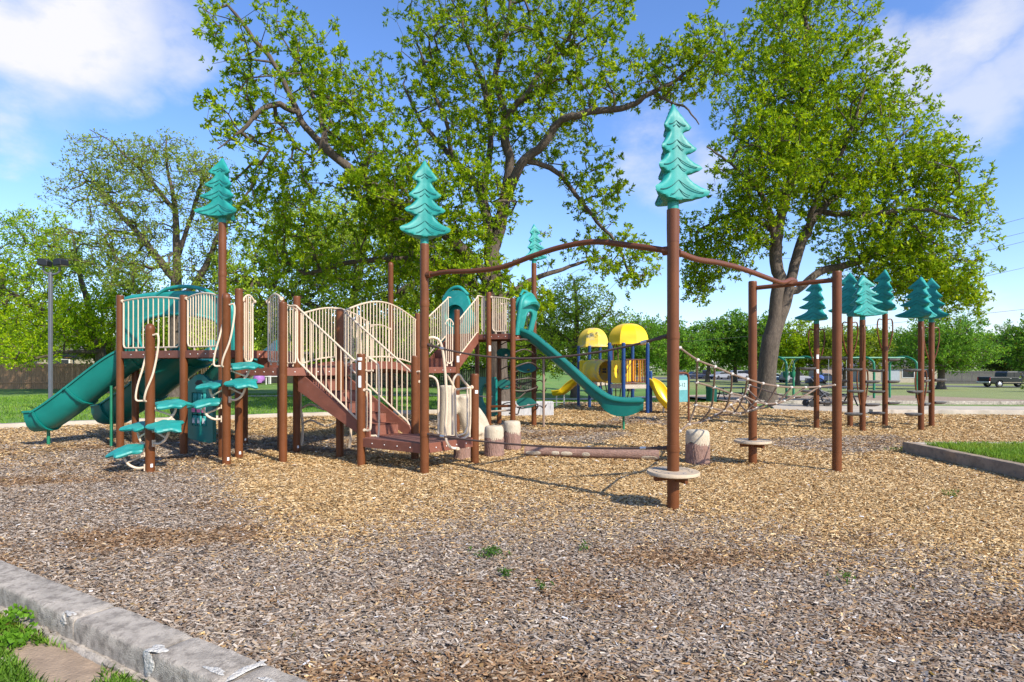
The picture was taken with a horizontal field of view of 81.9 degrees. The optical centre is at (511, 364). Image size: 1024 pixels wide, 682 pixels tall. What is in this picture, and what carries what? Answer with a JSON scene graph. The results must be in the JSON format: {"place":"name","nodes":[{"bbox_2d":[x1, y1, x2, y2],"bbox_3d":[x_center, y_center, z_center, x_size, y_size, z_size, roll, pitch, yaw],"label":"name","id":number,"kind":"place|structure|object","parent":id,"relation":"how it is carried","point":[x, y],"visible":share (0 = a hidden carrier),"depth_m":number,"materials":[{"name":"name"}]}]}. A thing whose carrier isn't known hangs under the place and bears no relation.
{"place":"outdoors","nodes":[
{"label":"outdoors","id":0,"kind":"place"},
{"bbox_2d":[63,353,78,362],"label":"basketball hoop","id":1,"kind":"object","parent":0,"point":[67,356],"visible":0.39,"depth_m":42.98,"materials":[{"name":"plastic"}]},
{"bbox_2d":[10,336,141,383],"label":"house","id":2,"kind":"structure","parent":0,"point":[66,361],"depth_m":51.20,"materials":[{"name":"brown"}]},
{"bbox_2d":[54,359,69,363],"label":"window","id":3,"kind":"structure","parent":2,"relation":"in","point":[63,361],"depth_m":51.16,"materials":[{"name":"white paint"}]},
{"bbox_2d":[248,394,720,399],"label":"park path","id":4,"kind":"structure","parent":0,"point":[519,398],"depth_m":34.18,"materials":[{"name":"concrete"}]},
{"bbox_2d":[0,366,1023,422],"bbox_3d":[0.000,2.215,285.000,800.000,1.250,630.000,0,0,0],"label":"ground","id":5,"kind":"structure","parent":0,"point":[553,383],"depth_m":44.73,"materials":[{"name":"green plant"}]},
{"bbox_2d":[0,279,70,363],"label":"tree","id":6,"kind":"object","parent":5,"relation":"on","point":[59,359],"visible":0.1,"depth_m":45.91,"materials":[{"name":"green plant"}]},
{"bbox_2d":[37,258,68,398],"bbox_3d":[-14.080,-0.799,18.109,0.833,4.897,0.540,0,0,0],"label":"floodlight pole","id":7,"kind":"object","parent":5,"relation":"on","point":[59,263],"visible":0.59,"depth_m":18.07,"materials":[{"name":"metal"}]},
{"bbox_2d":[1,621,129,681],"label":"bare verge","id":8,"kind":"structure","parent":5,"relation":"on","point":[57,662],"depth_m":3.15,"materials":[{"name":"soil"}]},
{"bbox_2d":[0,603,34,633],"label":"weed","id":9,"kind":"object","parent":8,"relation":"on","point":[5,622],"visible":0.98,"depth_m":3.59,"materials":[{"name":"green plant"}]},
{"bbox_2d":[0,621,46,649],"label":"weed","id":10,"kind":"object","parent":8,"relation":"on","point":[13,635],"visible":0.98,"depth_m":3.34,"materials":[{"name":"green plant"}]},
{"bbox_2d":[0,611,149,681],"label":"grass","id":11,"kind":"structure","parent":8,"relation":"on","point":[9,667],"depth_m":3.07,"materials":[{"name":"green plant"}]},
{"bbox_2d":[0,363,131,388],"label":"wooden fence","id":12,"kind":"object","parent":5,"relation":"on","point":[64,374],"visible":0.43,"depth_m":41.66,"materials":[{"name":"brown wood"}]},
{"bbox_2d":[0,203,167,392],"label":"tree","id":13,"kind":"object","parent":5,"relation":"on","point":[68,313],"visible":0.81,"depth_m":33.46,"materials":[{"name":"green plant"}]},
{"bbox_2d":[55,322,115,365],"bbox_3d":[-28.361,-0.855,40.204,4.222,5.630,4.886,0,0,0],"label":"tree","id":14,"kind":"object","parent":5,"relation":"on","point":[83,356],"visible":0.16,"depth_m":39.31,"materials":[{"name":"green plant"}]},
{"bbox_2d":[33,126,266,397],"bbox_3d":[-17.965,-5.083,30.010,12.589,13.982,6.512,0,0,9],"label":"tree","id":15,"kind":"object","parent":5,"relation":"on","point":[174,275],"visible":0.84,"depth_m":29.34,"materials":[{"name":"green plant"}]},
{"bbox_2d":[0,560,307,681],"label":"concrete kerb","id":16,"kind":"structure","parent":5,"relation":"on","point":[98,631],"depth_m":3.21,"materials":[{"name":"grey concrete"}]},
{"bbox_2d":[139,365,211,380],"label":"wooden fence","id":17,"kind":"object","parent":5,"relation":"on","point":[203,370],"depth_m":43.39,"materials":[{"name":"brown wood"}]},
{"bbox_2d":[113,317,257,379],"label":"tree","id":18,"kind":"object","parent":5,"relation":"on","point":[166,344],"visible":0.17,"depth_m":40.50,"materials":[{"name":"green plant"}]},
{"bbox_2d":[0,409,436,428],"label":"concrete kerb","id":19,"kind":"structure","parent":5,"relation":"on","point":[90,422],"depth_m":16.81,"materials":[{"name":"grey concrete"}]},
{"bbox_2d":[253,376,264,383],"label":"toy ball","id":20,"kind":"object","parent":5,"relation":"on","point":[261,379],"visible":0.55,"depth_m":51.16,"materials":[{"name":"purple plastic"}]},
{"bbox_2d":[249,321,354,364],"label":"tree","id":21,"kind":"object","parent":5,"relation":"on","point":[262,349],"visible":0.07,"depth_m":53.46,"materials":[{"name":"green plant"}]},
{"bbox_2d":[264,344,395,383],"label":"house","id":22,"kind":"structure","parent":5,"relation":"on","point":[274,379],"depth_m":54.85,"materials":[{"name":"beige brick"}]},
{"bbox_2d":[192,184,507,379],"bbox_3d":[-7.823,-3.667,29.670,15.930,11.150,7.388,0,0,0],"label":"tree","id":23,"kind":"object","parent":5,"relation":"on","point":[249,284],"visible":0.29,"depth_m":28.72,"materials":[{"name":"green plant"}]},
{"bbox_2d":[352,312,484,387],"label":"tree","id":24,"kind":"object","parent":5,"relation":"on","point":[399,376],"visible":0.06,"depth_m":43.00,"materials":[{"name":"green plant"}]},
{"bbox_2d":[353,365,536,389],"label":"wooden fence","id":25,"kind":"object","parent":5,"relation":"on","point":[432,382],"visible":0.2,"depth_m":46.55,"materials":[{"name":"brown wood"}]},
{"bbox_2d":[192,0,747,401],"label":"tree","id":26,"kind":"object","parent":5,"relation":"on","point":[385,192],"visible":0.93,"depth_m":17.55,"materials":[{"name":"green plant"}]},
{"bbox_2d":[0,401,1023,681],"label":"wood chip bed","id":27,"kind":"object","parent":5,"relation":"on","point":[596,547],"visible":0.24,"depth_m":4.90,"materials":[{"name":"brown wood"}]},
{"bbox_2d":[105,324,192,472],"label":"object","id":28,"kind":"object","parent":27,"relation":"on","point":[150,425],"visible":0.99,"depth_m":8.54,"materials":[{"name":"teal plastic"}]},
{"bbox_2d":[187,293,263,465],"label":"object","id":29,"kind":"object","parent":27,"relation":"on","point":[227,383],"visible":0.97,"depth_m":9.13,"materials":[{"name":"teal plastic"}]},
{"bbox_2d":[22,158,643,473],"bbox_3d":[-3.284,-0.895,12.950,10.024,5.389,9.345,0,0,31],"label":"play structure","id":30,"kind":"object","parent":27,"relation":"on","point":[331,387],"visible":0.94,"depth_m":10.49,"materials":[{"name":"teal plastic"}]},
{"bbox_2d":[453,447,470,459],"bbox_3d":[-0.827,1.426,9.779,0.297,0.448,0.296,0,0,0],"label":"stump seat","id":31,"kind":"object","parent":27,"relation":"on","point":[463,453],"visible":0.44,"depth_m":9.66,"materials":[{"name":"beige"}]},
{"bbox_2d":[468,544,511,559],"bbox_3d":[-0.181,1.516,4.760,0.366,0.106,0.211,0,0,0],"label":"weed","id":32,"kind":"object","parent":27,"relation":"on","point":[492,549],"visible":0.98,"depth_m":4.75,"materials":[{"name":"green plant"}]},
{"bbox_2d":[484,425,503,456],"bbox_3d":[-0.306,1.347,10.103,0.352,0.605,0.351,0,0,0],"label":"stump seat","id":33,"kind":"object","parent":27,"relation":"on","point":[494,433],"visible":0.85,"depth_m":9.96,"materials":[{"name":"beige concrete"}]},
{"bbox_2d":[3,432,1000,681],"bbox_3d":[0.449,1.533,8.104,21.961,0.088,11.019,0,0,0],"label":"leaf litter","id":34,"kind":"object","parent":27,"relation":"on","point":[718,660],"visible":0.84,"depth_m":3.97,"materials":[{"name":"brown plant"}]},
{"bbox_2d":[497,566,512,576],"bbox_3d":[-0.054,1.508,4.294,0.120,0.078,0.084,0,0,0],"label":"weed","id":35,"kind":"object","parent":27,"relation":"on","point":[504,571],"visible":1,"depth_m":4.29,"materials":[{"name":"green plant"}]},
{"bbox_2d":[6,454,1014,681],"bbox_3d":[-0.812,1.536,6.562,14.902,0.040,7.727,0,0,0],"label":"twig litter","id":36,"kind":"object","parent":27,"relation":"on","point":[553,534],"visible":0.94,"depth_m":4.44,"materials":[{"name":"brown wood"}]},
{"bbox_2d":[503,420,520,450],"bbox_3d":[0.002,1.342,10.885,0.340,0.617,0.339,0,0,0],"label":"stump seat","id":37,"kind":"object","parent":27,"relation":"on","point":[512,431],"visible":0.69,"depth_m":10.75,"materials":[{"name":"brown concrete"}]},
{"bbox_2d":[502,401,530,415],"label":"concrete block","id":38,"kind":"structure","parent":27,"relation":"on","point":[525,411],"depth_m":17.97,"materials":[{"name":"white concrete"}]},
{"bbox_2d":[536,579,553,590],"bbox_3d":[0.226,1.505,4.037,0.130,0.095,0.084,0,0,0],"label":"weed","id":39,"kind":"object","parent":27,"relation":"on","point":[541,585],"visible":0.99,"depth_m":4.03,"materials":[{"name":"green plant"}]},
{"bbox_2d":[536,401,553,415],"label":"concrete block","id":40,"kind":"structure","parent":27,"relation":"on","point":[549,408],"depth_m":17.97,"materials":[{"name":"white concrete"}]},
{"bbox_2d":[579,539,591,549],"bbox_3d":[0.615,1.507,4.907,0.106,0.088,0.106,0,0,19],"label":"weed","id":41,"kind":"object","parent":27,"relation":"on","point":[584,546],"visible":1,"depth_m":4.91,"materials":[{"name":"green plant"}]},
{"bbox_2d":[524,446,658,459],"bbox_3d":[1.304,1.465,9.812,2.216,0.172,0.174,0,0,12],"label":"balance log","id":42,"kind":"object","parent":27,"relation":"on","point":[604,453],"visible":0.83,"depth_m":9.73,"materials":[{"name":"brown wood"}]},
{"bbox_2d":[551,323,666,413],"bbox_3d":[3.413,0.206,20.858,1.953,3.188,5.596,0,0,-25],"label":"toddler play structure","id":43,"kind":"object","parent":27,"relation":"on","point":[609,371],"visible":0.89,"depth_m":19.30,"materials":[{"name":"yellow plastic"}]},
{"bbox_2d":[420,104,841,509],"bbox_3d":[1.921,-0.508,7.652,6.023,4.616,2.974,0,0,-12],"label":"rope course","id":44,"kind":"object","parent":27,"relation":"on","point":[676,186],"visible":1,"depth_m":6.73,"materials":[{"name":"brown plastic"}]},
{"bbox_2d":[679,372,689,420],"bbox_3d":[4.613,0.921,16.050,0.621,1.458,0.055,0,0,-33],"label":"age sign","id":45,"kind":"object","parent":27,"relation":"on","point":[684,388],"visible":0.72,"depth_m":16.12,"materials":[{"name":"teal plastic"}]},
{"bbox_2d":[685,429,709,465],"bbox_3d":[2.936,1.339,9.330,0.391,0.622,0.390,0,0,0],"label":"stump seat","id":46,"kind":"object","parent":27,"relation":"on","point":[697,446],"visible":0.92,"depth_m":9.18,"materials":[{"name":"brown concrete"}]},
{"bbox_2d":[795,279,831,428],"bbox_3d":[7.433,-0.143,14.279,0.850,3.886,0.736,0,0,0],"label":"tree-topped climbing post","id":47,"kind":"object","parent":27,"relation":"on","point":[814,305],"visible":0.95,"depth_m":14.35,"materials":[{"name":"teal plastic"}]},
{"bbox_2d":[826,568,855,584],"bbox_3d":[2.372,1.508,4.224,0.188,0.081,0.143,0,0,-14],"label":"weed","id":48,"kind":"object","parent":27,"relation":"on","point":[848,575],"visible":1,"depth_m":4.21,"materials":[{"name":"green plant"}]},
{"bbox_2d":[828,273,858,426],"bbox_3d":[8.544,-0.255,14.829,0.736,4.109,0.850,0,0,-40],"label":"tree-topped climbing post","id":49,"kind":"object","parent":27,"relation":"on","point":[849,281],"visible":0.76,"depth_m":14.70,"materials":[{"name":"teal plastic"}]},
{"bbox_2d":[844,275,887,430],"bbox_3d":[8.277,-0.152,13.946,0.895,3.904,0.854,0,0,0],"label":"tree-topped climbing post","id":50,"kind":"object","parent":27,"relation":"on","point":[864,301],"visible":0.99,"depth_m":13.79,"materials":[{"name":"teal plastic"}]},
{"bbox_2d":[868,270,900,425],"bbox_3d":[9.499,-0.311,14.888,0.846,4.222,0.770,0,0,0],"label":"tree-topped climbing post","id":51,"kind":"object","parent":27,"relation":"on","point":[883,288],"visible":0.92,"depth_m":14.94,"materials":[{"name":"teal plastic"}]},
{"bbox_2d":[884,446,904,451],"bbox_3d":[6.938,1.510,10.617,0.354,0.107,0.379,0,0,-36],"label":"weed","id":52,"kind":"object","parent":27,"relation":"on","point":[893,449],"visible":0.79,"depth_m":10.57,"materials":[{"name":"green plant"}]},
{"bbox_2d":[895,277,936,429],"bbox_3d":[9.653,-0.149,14.159,0.804,3.899,0.929,0,0,42],"label":"tree-topped climbing post","id":53,"kind":"object","parent":27,"relation":"on","point":[919,303],"visible":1,"depth_m":14.02,"materials":[{"name":"teal plastic"}]},
{"bbox_2d":[917,278,948,426],"bbox_3d":[10.604,-0.194,14.760,0.804,3.988,0.684,0,0,-15],"label":"tree-topped climbing post","id":54,"kind":"object","parent":27,"relation":"on","point":[936,295],"visible":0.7,"depth_m":14.82,"materials":[{"name":"teal plastic"},{"name":"brown painted metal"}]},
{"bbox_2d":[942,489,958,496],"bbox_3d":[5.164,1.505,6.943,0.198,0.099,0.150,0,0,0],"label":"weed","id":55,"kind":"object","parent":27,"relation":"on","point":[950,492],"visible":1,"depth_m":6.92,"materials":[{"name":"green plant"}]},
{"bbox_2d":[467,312,566,379],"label":"tree","id":56,"kind":"object","parent":5,"relation":"on","point":[483,359],"visible":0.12,"depth_m":44.33,"materials":[{"name":"green plant"}]},
{"bbox_2d":[509,270,636,397],"bbox_3d":[3.828,-1.908,38.111,8.223,8.502,6.647,0,0,0],"label":"tree","id":57,"kind":"object","parent":5,"relation":"on","point":[575,314],"visible":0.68,"depth_m":37.22,"materials":[{"name":"green plant"}]},
{"bbox_2d":[597,312,679,390],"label":"tree","id":58,"kind":"object","parent":5,"relation":"on","point":[654,346],"visible":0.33,"depth_m":50.65,"materials":[{"name":"green plant"}]},
{"bbox_2d":[256,321,1023,375],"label":"distant foliage","id":59,"kind":"object","parent":5,"relation":"on","point":[656,373],"visible":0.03,"depth_m":156.09,"materials":[{"name":"green plant"}]},
{"bbox_2d":[650,313,710,371],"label":"tree","id":60,"kind":"object","parent":5,"relation":"on","point":[687,361],"visible":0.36,"depth_m":73.38,"materials":[{"name":"green plant"}]},
{"bbox_2d":[685,316,731,381],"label":"tree","id":61,"kind":"object","parent":5,"relation":"on","point":[707,327],"visible":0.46,"depth_m":92.99,"materials":[{"name":"green plant"}]},
{"bbox_2d":[706,385,716,401],"bbox_3d":[10.144,1.484,30.000,0.580,0.860,0.580,0,0,0],"label":"trash bin","id":62,"kind":"object","parent":5,"relation":"on","point":[709,393],"visible":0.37,"depth_m":29.80,"materials":[{"name":"green plastic"}]},
{"bbox_2d":[717,387,747,399],"bbox_3d":[11.612,1.573,31.000,1.850,0.776,1.620,0,0,-3],"label":"picnic table","id":63,"kind":"object","parent":5,"relation":"on","point":[723,394],"visible":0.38,"depth_m":30.74,"materials":[{"name":"black plastic"}]},
{"bbox_2d":[710,308,759,381],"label":"tree","id":64,"kind":"object","parent":5,"relation":"on","point":[731,357],"visible":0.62,"depth_m":93.25,"materials":[{"name":"green plant"}]},
{"bbox_2d":[734,310,768,373],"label":"tree","id":65,"kind":"object","parent":5,"relation":"on","point":[761,326],"visible":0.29,"depth_m":90.92,"materials":[{"name":"green plant"}]},
{"bbox_2d":[777,318,830,385],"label":"tree","id":66,"kind":"object","parent":5,"relation":"on","point":[795,344],"visible":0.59,"depth_m":78.44,"materials":[{"name":"green plant"}]},
{"bbox_2d":[635,377,973,379],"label":"parking lot","id":67,"kind":"structure","parent":5,"relation":"on","point":[690,378],"depth_m":121.01,"materials":[{"name":"grey asphalt"}]},
{"bbox_2d":[685,372,705,378],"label":"parked car","id":68,"kind":"object","parent":67,"relation":"on","point":[692,375],"visible":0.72,"depth_m":119.20,"materials":[{"name":"grey metal"}]},
{"bbox_2d":[710,372,729,378],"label":"parked car","id":69,"kind":"object","parent":67,"relation":"on","point":[718,375],"visible":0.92,"depth_m":117.22,"materials":[{"name":"silver metal"}]},
{"bbox_2d":[730,370,747,378],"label":"parked car","id":70,"kind":"object","parent":67,"relation":"on","point":[742,373],"visible":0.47,"depth_m":118.11,"materials":[{"name":"white metal"}]},
{"bbox_2d":[810,373,831,381],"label":"parked car","id":71,"kind":"object","parent":5,"relation":"on","point":[825,375],"visible":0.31,"depth_m":95.17,"materials":[{"name":"blue metal"}]},
{"bbox_2d":[807,361,857,376],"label":"house","id":72,"kind":"structure","parent":5,"relation":"on","point":[811,372],"depth_m":117.91,"materials":[{"name":"beige brick"}]},
{"bbox_2d":[679,0,1008,402],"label":"tree","id":73,"kind":"object","parent":5,"relation":"on","point":[779,155],"visible":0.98,"depth_m":25.13,"materials":[{"name":"green plant"}]},
{"bbox_2d":[807,325,900,385],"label":"tree","id":74,"kind":"object","parent":5,"relation":"on","point":[872,341],"visible":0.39,"depth_m":76.55,"materials":[{"name":"green plant"}]},
{"bbox_2d":[746,400,1023,404],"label":"concrete kerb","id":75,"kind":"structure","parent":5,"relation":"on","point":[948,402],"depth_m":24.87,"materials":[{"name":"grey concrete"}]},
{"bbox_2d":[772,404,1023,413],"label":"concrete pad","id":76,"kind":"object","parent":5,"relation":"on","point":[808,407],"visible":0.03,"depth_m":21.12,"materials":[{"name":"grey concrete"}]},
{"bbox_2d":[802,378,831,406],"bbox_3d":[11.286,1.002,21.600,1.070,1.057,0.540,0,0,0],"label":"stroller","id":77,"kind":"object","parent":76,"relation":"on","point":[810,382],"visible":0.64,"depth_m":21.50,"materials":[{"name":"black plastic"}]},
{"bbox_2d":[802,386,868,405],"bbox_3d":[12.280,1.217,22.500,1.758,0.776,1.620,0,0,6],"label":"picnic table","id":78,"kind":"object","parent":76,"relation":"on","point":[843,395],"visible":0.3,"depth_m":22.13,"materials":[{"name":"black plastic"}]},
{"bbox_2d":[869,409,1023,414],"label":"concrete kerb","id":79,"kind":"structure","parent":5,"relation":"on","point":[962,411],"depth_m":18.56,"materials":[{"name":"grey concrete"}]},
{"bbox_2d":[881,310,1012,388],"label":"tree","id":80,"kind":"object","parent":5,"relation":"on","point":[957,351],"visible":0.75,"depth_m":60.06,"materials":[{"name":"green plant"}]},
{"bbox_2d":[902,442,1023,480],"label":"concrete kerb","id":81,"kind":"structure","parent":5,"relation":"on","point":[1005,467],"depth_m":8.98,"materials":[{"name":"grey concrete"}]},
{"bbox_2d":[914,442,1021,444],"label":"concrete kerb","id":82,"kind":"structure","parent":5,"relation":"on","point":[956,442],"depth_m":10.40,"materials":[{"name":"grey concrete"}]},
{"bbox_2d":[945,371,1023,383],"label":"wooden fence","id":83,"kind":"object","parent":5,"relation":"on","point":[961,378],"visible":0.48,"depth_m":87.64,"materials":[{"name":"brown wood"}]},
{"bbox_2d":[977,328,1021,371],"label":"tree","id":84,"kind":"object","parent":5,"relation":"on","point":[995,366],"visible":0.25,"depth_m":94.38,"materials":[{"name":"green plant"}]},
{"bbox_2d":[993,312,1023,371],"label":"tree","id":85,"kind":"object","parent":5,"relation":"on","point":[1017,347],"visible":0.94,"depth_m":88.27,"materials":[{"name":"green plant"}]},
{"bbox_2d":[0,0,1023,367],"label":"sky","id":86,"kind":"structure","parent":0,"point":[124,67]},
{"bbox_2d":[684,309,1022,341],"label":"power line","id":87,"kind":"object","parent":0,"point":[844,327],"visible":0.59,"depth_m":64.49,"materials":[{"name":"black plastic"}]},
{"bbox_2d":[690,395,1023,402],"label":"swing sand","id":88,"kind":"structure","parent":0,"point":[733,398],"depth_m":32.35,"materials":[{"name":"beige sand"}]},
{"bbox_2d":[778,356,917,397],"bbox_3d":[18.581,0.872,33.500,8.108,2.762,1.334,0,0,0],"label":"swing set","id":89,"kind":"object","parent":88,"relation":"on","point":[785,374],"visible":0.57,"depth_m":33.40,"materials":[{"name":"metal"}]},
{"bbox_2d":[710,379,1021,387],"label":"road","id":90,"kind":"structure","parent":0,"point":[880,384],"depth_m":80.14,"materials":[{"name":"grey asphalt"}]},
{"bbox_2d":[779,372,810,382],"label":"parked car","id":91,"kind":"object","parent":90,"relation":"on","point":[802,377],"visible":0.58,"depth_m":93.31,"materials":[{"name":"silver metal"}]},
{"bbox_2d":[977,371,1023,387],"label":"pickup truck","id":92,"kind":"object","parent":90,"relation":"on","point":[999,379],"visible":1,"depth_m":71.11,"materials":[{"name":"black metal"}]},
{"bbox_2d":[842,360,936,382],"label":"house","id":93,"kind":"structure","parent":0,"point":[902,375],"depth_m":94.06,"materials":[{"name":"grey"}]},
{"bbox_2d":[891,370,899,382],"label":"garage door","id":94,"kind":"structure","parent":93,"relation":"in","point":[895,374],"depth_m":94.10,"materials":[{"name":"white metal"}]},
{"bbox_2d":[902,369,914,377],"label":"window","id":95,"kind":"structure","parent":93,"relation":"in","point":[905,374],"depth_m":93.76,"materials":[{"name":"white paint"}]},
{"bbox_2d":[924,440,1023,463],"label":"grass","id":96,"kind":"structure","parent":0,"point":[1013,451],"depth_m":9.44,"materials":[{"name":"green plant"}]}
]}

